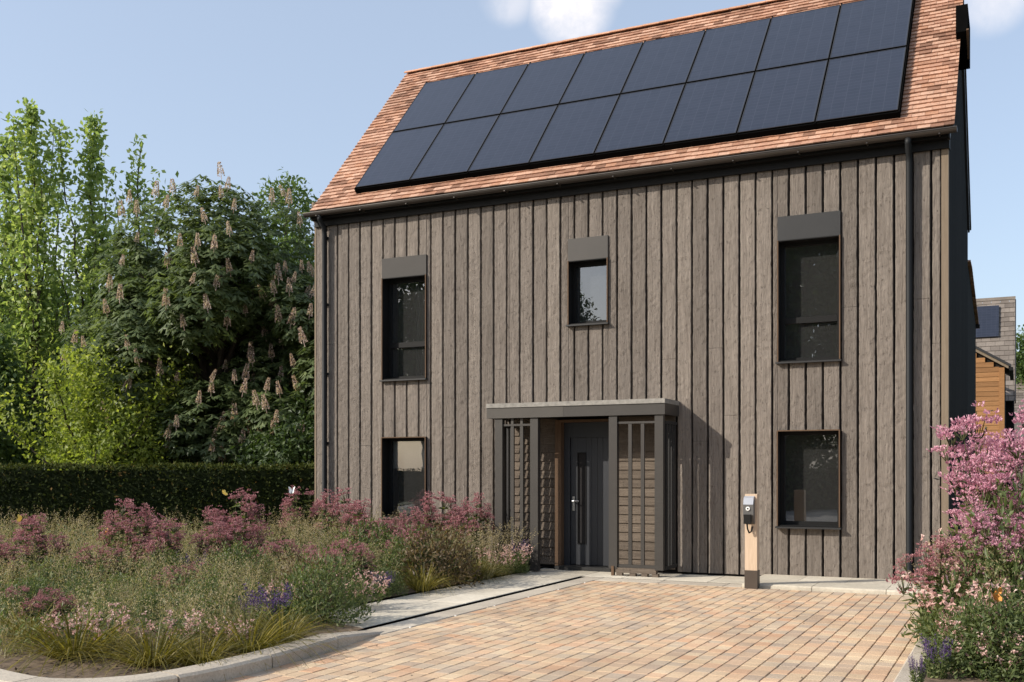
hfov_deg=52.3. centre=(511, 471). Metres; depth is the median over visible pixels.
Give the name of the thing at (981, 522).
pink umbel plant
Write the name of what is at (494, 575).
arching sedge
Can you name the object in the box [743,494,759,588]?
charging post
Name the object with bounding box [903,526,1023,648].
green shrub
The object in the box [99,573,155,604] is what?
green shrub
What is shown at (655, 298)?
timber house
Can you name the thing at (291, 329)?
horse chestnut
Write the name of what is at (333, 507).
pink umbel plant
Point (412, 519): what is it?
pink umbel plant
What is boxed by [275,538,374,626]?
green shrub
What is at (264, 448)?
dark shrub
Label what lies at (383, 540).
green shrub
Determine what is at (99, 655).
leaf litter
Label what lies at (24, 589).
pink plant
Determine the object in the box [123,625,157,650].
pale pink plant
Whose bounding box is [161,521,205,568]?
feathery grass
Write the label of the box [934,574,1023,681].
green shrub
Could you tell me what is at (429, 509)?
pink umbel plant
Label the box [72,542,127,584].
pink plant
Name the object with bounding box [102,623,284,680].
arching sedge
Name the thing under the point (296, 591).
green shrub
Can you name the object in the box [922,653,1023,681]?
side bed soil
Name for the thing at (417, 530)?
green shrub
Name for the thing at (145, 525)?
pink umbel plant
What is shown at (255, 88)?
sky
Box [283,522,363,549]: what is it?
feathery grass
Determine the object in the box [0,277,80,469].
leafy tree
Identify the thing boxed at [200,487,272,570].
pink umbel plant
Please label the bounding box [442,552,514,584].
arching sedge
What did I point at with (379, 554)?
feathery grass
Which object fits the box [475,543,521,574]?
pale pink plant
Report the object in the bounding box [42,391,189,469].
lime bush
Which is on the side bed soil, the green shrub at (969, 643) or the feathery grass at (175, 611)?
the green shrub at (969, 643)
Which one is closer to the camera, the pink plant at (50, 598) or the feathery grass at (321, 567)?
the pink plant at (50, 598)
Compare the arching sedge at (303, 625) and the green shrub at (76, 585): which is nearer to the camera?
the arching sedge at (303, 625)
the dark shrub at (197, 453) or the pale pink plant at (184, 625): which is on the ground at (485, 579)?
the dark shrub at (197, 453)
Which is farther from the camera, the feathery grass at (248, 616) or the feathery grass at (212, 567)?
the feathery grass at (212, 567)
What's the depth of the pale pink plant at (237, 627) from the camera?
8.58 m
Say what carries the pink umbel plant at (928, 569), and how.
on the side bed soil
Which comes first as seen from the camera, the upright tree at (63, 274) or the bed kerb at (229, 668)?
the bed kerb at (229, 668)
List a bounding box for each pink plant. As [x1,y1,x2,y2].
[0,585,31,614]
[17,593,48,626]
[37,585,66,619]
[40,606,95,642]
[52,595,79,629]
[66,602,129,650]
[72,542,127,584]
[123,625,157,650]
[142,609,203,647]
[150,563,184,595]
[180,560,210,593]
[202,615,254,651]
[249,536,302,577]
[261,579,312,615]
[300,542,332,562]
[301,545,346,592]
[326,535,376,591]
[332,568,373,609]
[348,571,390,605]
[380,523,428,576]
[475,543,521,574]
[495,543,533,573]
[901,571,1023,650]
[918,561,1023,650]
[921,528,1022,592]
[936,606,1022,669]
[956,630,1023,681]
[958,567,1023,666]
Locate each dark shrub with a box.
[165,387,259,469]
[226,384,314,469]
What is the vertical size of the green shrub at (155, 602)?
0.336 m
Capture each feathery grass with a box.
[0,555,49,590]
[64,551,104,577]
[89,580,149,616]
[153,598,195,628]
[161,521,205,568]
[180,552,240,587]
[204,583,248,620]
[222,599,273,640]
[224,559,288,601]
[240,507,322,559]
[248,550,322,591]
[255,504,340,549]
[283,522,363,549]
[285,551,351,601]
[364,543,404,572]
[427,532,484,578]
[440,522,513,579]
[462,517,535,573]
[903,542,1008,630]
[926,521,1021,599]
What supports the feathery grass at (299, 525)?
on the soil bed at (6, 664)
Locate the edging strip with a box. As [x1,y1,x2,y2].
[368,577,741,634]
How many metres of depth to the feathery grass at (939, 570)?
8.84 m
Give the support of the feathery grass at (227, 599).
on the soil bed at (6, 664)
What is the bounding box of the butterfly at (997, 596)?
[991,587,1002,601]
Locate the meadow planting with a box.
[0,515,529,657]
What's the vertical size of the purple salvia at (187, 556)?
0.466 m
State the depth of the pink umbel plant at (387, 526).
15.28 m
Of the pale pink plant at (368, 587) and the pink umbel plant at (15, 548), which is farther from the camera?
the pink umbel plant at (15, 548)
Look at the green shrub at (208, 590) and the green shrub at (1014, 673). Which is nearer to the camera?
the green shrub at (1014, 673)
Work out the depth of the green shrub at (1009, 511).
8.71 m
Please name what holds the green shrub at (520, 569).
on the soil bed at (6, 664)
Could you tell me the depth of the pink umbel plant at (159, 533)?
13.52 m
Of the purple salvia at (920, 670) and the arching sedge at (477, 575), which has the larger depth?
the arching sedge at (477, 575)
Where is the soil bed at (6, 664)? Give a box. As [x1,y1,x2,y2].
[0,549,540,677]
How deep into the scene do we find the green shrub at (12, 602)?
10.18 m
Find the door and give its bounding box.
[571,437,607,565]
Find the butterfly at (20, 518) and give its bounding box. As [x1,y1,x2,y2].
[17,514,23,521]
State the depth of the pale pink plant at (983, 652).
7.35 m
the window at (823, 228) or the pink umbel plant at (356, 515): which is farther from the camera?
the pink umbel plant at (356, 515)
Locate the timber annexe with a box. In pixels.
[976,346,1013,499]
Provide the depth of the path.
13.08 m
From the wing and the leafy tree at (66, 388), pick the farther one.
the leafy tree at (66, 388)
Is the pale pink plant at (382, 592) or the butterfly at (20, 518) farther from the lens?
the butterfly at (20, 518)
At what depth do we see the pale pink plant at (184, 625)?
8.48 m
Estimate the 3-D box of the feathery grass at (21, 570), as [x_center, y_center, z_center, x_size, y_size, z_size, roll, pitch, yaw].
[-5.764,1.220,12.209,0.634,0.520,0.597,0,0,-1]
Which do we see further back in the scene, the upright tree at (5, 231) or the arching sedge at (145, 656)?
the upright tree at (5, 231)
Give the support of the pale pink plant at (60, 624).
on the soil bed at (6, 664)
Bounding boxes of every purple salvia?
[177,551,208,574]
[238,593,265,627]
[243,582,292,630]
[370,570,395,597]
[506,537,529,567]
[908,653,926,681]
[919,633,952,678]
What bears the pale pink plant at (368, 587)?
on the soil bed at (6, 664)
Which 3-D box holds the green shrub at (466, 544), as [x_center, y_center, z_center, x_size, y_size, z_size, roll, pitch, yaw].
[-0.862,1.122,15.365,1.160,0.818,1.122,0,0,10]
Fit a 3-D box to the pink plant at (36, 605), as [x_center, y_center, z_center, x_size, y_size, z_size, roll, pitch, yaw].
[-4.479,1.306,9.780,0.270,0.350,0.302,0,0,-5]
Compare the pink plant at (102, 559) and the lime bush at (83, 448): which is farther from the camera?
the lime bush at (83, 448)
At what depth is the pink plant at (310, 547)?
13.39 m
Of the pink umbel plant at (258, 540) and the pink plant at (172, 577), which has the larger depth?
the pink umbel plant at (258, 540)
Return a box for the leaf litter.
[0,567,527,677]
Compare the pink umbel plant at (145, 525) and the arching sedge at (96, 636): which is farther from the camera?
the pink umbel plant at (145, 525)
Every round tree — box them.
[246,167,318,362]
[1016,324,1023,406]
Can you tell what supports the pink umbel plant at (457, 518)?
on the soil bed at (6, 664)
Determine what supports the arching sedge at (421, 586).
on the soil bed at (6, 664)
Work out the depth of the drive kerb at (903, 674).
7.81 m
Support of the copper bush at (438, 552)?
on the soil bed at (6, 664)
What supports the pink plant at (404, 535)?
on the soil bed at (6, 664)
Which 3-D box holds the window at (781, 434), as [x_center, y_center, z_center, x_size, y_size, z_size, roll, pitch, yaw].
[4.163,0.103,14.590,0.890,1.374,0.340,0,0,26]
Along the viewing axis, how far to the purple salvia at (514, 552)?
15.47 m
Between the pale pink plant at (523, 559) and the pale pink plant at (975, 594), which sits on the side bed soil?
the pale pink plant at (975, 594)
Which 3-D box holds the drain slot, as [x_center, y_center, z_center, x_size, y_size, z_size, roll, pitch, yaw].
[0.814,1.552,11.896,2.415,0.096,5.785,0,0,26]
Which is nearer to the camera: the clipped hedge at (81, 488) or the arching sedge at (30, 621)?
the arching sedge at (30, 621)
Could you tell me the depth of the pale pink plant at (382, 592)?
11.61 m
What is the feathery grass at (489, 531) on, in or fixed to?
on the soil bed at (6, 664)
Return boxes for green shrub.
[0,589,32,621]
[1,573,57,611]
[24,553,89,595]
[52,569,112,611]
[91,595,136,625]
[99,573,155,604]
[131,587,182,620]
[134,546,191,590]
[171,570,231,616]
[198,533,276,595]
[253,535,308,579]
[271,572,319,613]
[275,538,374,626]
[297,547,354,581]
[329,516,399,576]
[368,565,408,595]
[371,524,443,586]
[392,516,456,573]
[427,521,487,565]
[510,549,529,573]
[901,530,1023,639]
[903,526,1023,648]
[904,468,1023,645]
[922,577,1023,681]
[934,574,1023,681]
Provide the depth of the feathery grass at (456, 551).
14.31 m
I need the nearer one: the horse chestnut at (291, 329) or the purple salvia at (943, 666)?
the purple salvia at (943, 666)
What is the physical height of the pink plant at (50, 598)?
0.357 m
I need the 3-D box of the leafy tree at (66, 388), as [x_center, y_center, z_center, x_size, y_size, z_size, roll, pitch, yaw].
[-12.964,-2.290,35.038,5.758,7.831,6.093,0,0,-8]
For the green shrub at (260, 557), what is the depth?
12.51 m
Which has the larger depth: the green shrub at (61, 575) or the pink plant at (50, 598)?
the green shrub at (61, 575)
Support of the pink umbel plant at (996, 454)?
on the side bed soil
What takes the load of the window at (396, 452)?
in the timber house at (655, 298)
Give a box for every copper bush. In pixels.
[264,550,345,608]
[386,518,483,588]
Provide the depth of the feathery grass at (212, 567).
12.53 m
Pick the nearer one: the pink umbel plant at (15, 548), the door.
the pink umbel plant at (15, 548)
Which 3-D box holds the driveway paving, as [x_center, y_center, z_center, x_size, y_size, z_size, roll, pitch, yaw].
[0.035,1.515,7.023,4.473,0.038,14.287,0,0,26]
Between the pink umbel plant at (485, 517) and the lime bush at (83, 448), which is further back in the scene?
the lime bush at (83, 448)
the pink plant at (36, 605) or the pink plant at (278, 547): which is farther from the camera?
the pink plant at (278, 547)
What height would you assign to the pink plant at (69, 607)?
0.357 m
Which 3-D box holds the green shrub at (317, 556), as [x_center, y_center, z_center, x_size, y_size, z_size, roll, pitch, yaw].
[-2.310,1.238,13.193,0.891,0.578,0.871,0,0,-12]
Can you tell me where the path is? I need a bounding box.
[318,568,743,627]
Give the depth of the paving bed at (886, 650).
8.78 m
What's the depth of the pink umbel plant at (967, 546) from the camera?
9.32 m
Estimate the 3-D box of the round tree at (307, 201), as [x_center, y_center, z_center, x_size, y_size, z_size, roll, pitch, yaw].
[-7.993,-4.673,38.112,4.747,12.602,5.458,0,0,-16]
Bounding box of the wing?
[968,260,979,505]
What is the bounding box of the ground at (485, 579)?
[329,508,1021,610]
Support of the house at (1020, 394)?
on the ground at (485, 579)
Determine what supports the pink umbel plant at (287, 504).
on the soil bed at (6, 664)
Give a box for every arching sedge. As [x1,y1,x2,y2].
[0,591,103,645]
[0,602,191,676]
[17,606,275,679]
[25,618,183,664]
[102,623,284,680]
[150,598,356,672]
[199,600,358,643]
[388,553,479,598]
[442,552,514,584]
[477,558,514,580]
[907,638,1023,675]
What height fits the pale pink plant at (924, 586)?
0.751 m
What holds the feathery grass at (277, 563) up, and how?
on the soil bed at (6, 664)
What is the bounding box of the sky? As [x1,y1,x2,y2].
[0,0,1023,469]
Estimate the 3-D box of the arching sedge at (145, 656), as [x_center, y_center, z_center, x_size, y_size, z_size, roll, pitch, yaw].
[-2.774,1.374,7.976,2.011,0.646,1.872,0,0,-32]
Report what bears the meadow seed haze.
on the soil bed at (6, 664)
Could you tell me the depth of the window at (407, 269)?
17.56 m
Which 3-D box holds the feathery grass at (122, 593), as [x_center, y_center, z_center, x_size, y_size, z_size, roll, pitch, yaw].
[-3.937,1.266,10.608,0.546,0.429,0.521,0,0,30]
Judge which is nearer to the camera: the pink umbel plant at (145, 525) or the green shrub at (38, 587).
the green shrub at (38, 587)
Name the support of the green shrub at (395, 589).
on the soil bed at (6, 664)
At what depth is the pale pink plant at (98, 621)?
8.52 m
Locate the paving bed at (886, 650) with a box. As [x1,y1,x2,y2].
[833,599,915,681]
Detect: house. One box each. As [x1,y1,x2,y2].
[303,0,970,580]
[976,296,1015,489]
[1014,383,1023,489]
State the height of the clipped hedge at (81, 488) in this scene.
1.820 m
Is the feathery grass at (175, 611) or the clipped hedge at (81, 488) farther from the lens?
the clipped hedge at (81, 488)
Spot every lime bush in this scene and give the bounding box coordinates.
[0,329,211,469]
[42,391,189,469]
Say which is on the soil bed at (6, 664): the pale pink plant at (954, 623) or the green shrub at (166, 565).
the green shrub at (166, 565)
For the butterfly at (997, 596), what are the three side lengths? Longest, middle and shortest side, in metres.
0.108 x 0.097 x 0.070 m
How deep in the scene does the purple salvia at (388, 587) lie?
12.27 m
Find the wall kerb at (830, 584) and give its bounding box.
[742,574,939,595]
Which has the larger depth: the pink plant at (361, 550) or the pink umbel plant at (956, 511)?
the pink plant at (361, 550)
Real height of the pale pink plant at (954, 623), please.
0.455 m
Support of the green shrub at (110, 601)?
on the soil bed at (6, 664)
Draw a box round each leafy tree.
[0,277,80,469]
[0,317,52,469]
[39,306,183,463]
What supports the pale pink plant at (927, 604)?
on the side bed soil
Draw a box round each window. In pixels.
[379,254,427,381]
[380,436,426,519]
[566,235,608,326]
[775,211,841,363]
[775,429,841,529]
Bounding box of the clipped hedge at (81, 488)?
[0,460,314,548]
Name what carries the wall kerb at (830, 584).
on the path bed
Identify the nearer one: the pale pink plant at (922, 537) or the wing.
the pale pink plant at (922, 537)
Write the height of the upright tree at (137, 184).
11.383 m
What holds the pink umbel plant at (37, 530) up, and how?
on the soil bed at (6, 664)
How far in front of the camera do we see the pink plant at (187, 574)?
12.53 m
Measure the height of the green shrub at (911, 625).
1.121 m
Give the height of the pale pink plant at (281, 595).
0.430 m
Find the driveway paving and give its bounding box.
[221,580,922,681]
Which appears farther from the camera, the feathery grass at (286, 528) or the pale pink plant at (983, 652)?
the feathery grass at (286, 528)
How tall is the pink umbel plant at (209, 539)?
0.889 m
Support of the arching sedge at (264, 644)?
on the soil bed at (6, 664)
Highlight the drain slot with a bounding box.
[358,576,734,630]
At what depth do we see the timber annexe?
34.44 m
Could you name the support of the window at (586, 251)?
in the timber house at (655, 298)
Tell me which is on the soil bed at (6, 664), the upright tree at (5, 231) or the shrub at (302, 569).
the shrub at (302, 569)
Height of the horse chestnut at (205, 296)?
9.142 m
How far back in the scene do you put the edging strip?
12.26 m
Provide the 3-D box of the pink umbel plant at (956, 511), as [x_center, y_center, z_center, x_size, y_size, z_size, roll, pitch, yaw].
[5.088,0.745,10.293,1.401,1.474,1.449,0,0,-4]
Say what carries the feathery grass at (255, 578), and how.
on the soil bed at (6, 664)
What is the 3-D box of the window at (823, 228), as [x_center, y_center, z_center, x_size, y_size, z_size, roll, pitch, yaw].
[4.169,-2.555,14.603,0.890,2.070,0.310,0,0,26]
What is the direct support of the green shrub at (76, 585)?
on the soil bed at (6, 664)
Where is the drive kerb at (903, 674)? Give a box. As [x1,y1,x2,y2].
[893,636,933,681]
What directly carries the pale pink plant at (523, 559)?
on the soil bed at (6, 664)
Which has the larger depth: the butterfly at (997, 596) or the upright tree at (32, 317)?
the upright tree at (32, 317)
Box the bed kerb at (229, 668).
[0,630,383,681]
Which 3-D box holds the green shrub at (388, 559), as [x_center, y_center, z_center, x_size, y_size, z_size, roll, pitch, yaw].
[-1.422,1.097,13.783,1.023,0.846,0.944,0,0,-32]
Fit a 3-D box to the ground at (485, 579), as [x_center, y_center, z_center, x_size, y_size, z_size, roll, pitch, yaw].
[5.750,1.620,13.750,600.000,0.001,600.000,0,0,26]
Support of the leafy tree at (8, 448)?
on the ground at (485, 579)
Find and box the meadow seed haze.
[0,501,526,654]
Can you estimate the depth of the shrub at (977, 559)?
8.42 m
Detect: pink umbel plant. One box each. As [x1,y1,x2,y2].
[0,533,27,585]
[11,512,72,584]
[96,498,165,576]
[127,518,186,580]
[189,516,248,571]
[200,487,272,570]
[227,522,267,571]
[278,485,322,545]
[314,487,359,550]
[336,498,395,562]
[367,516,405,569]
[397,506,433,542]
[412,490,467,560]
[441,504,482,564]
[453,492,494,563]
[886,534,1000,636]
[926,399,1023,543]
[927,540,1002,586]
[934,501,1023,598]
[942,481,1021,548]
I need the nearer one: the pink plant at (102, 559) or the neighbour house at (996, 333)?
the pink plant at (102, 559)
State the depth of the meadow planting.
11.40 m
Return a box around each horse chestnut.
[57,162,314,469]
[208,260,314,464]
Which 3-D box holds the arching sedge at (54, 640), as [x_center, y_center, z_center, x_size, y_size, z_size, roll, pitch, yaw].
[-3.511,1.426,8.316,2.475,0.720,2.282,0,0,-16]
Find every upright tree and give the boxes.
[0,97,77,460]
[0,135,47,457]
[28,108,134,409]
[28,182,85,460]
[102,133,178,416]
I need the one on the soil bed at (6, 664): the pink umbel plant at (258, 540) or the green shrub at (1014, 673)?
the pink umbel plant at (258, 540)
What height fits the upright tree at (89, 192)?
11.943 m
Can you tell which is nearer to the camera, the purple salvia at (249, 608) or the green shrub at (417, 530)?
the purple salvia at (249, 608)
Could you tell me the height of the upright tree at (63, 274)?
10.836 m
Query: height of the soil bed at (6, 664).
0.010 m
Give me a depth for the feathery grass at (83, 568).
13.36 m
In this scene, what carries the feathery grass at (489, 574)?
on the soil bed at (6, 664)
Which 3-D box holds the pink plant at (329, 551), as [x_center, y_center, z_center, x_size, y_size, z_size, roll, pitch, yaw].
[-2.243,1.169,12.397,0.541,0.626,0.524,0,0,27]
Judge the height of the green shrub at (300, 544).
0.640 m

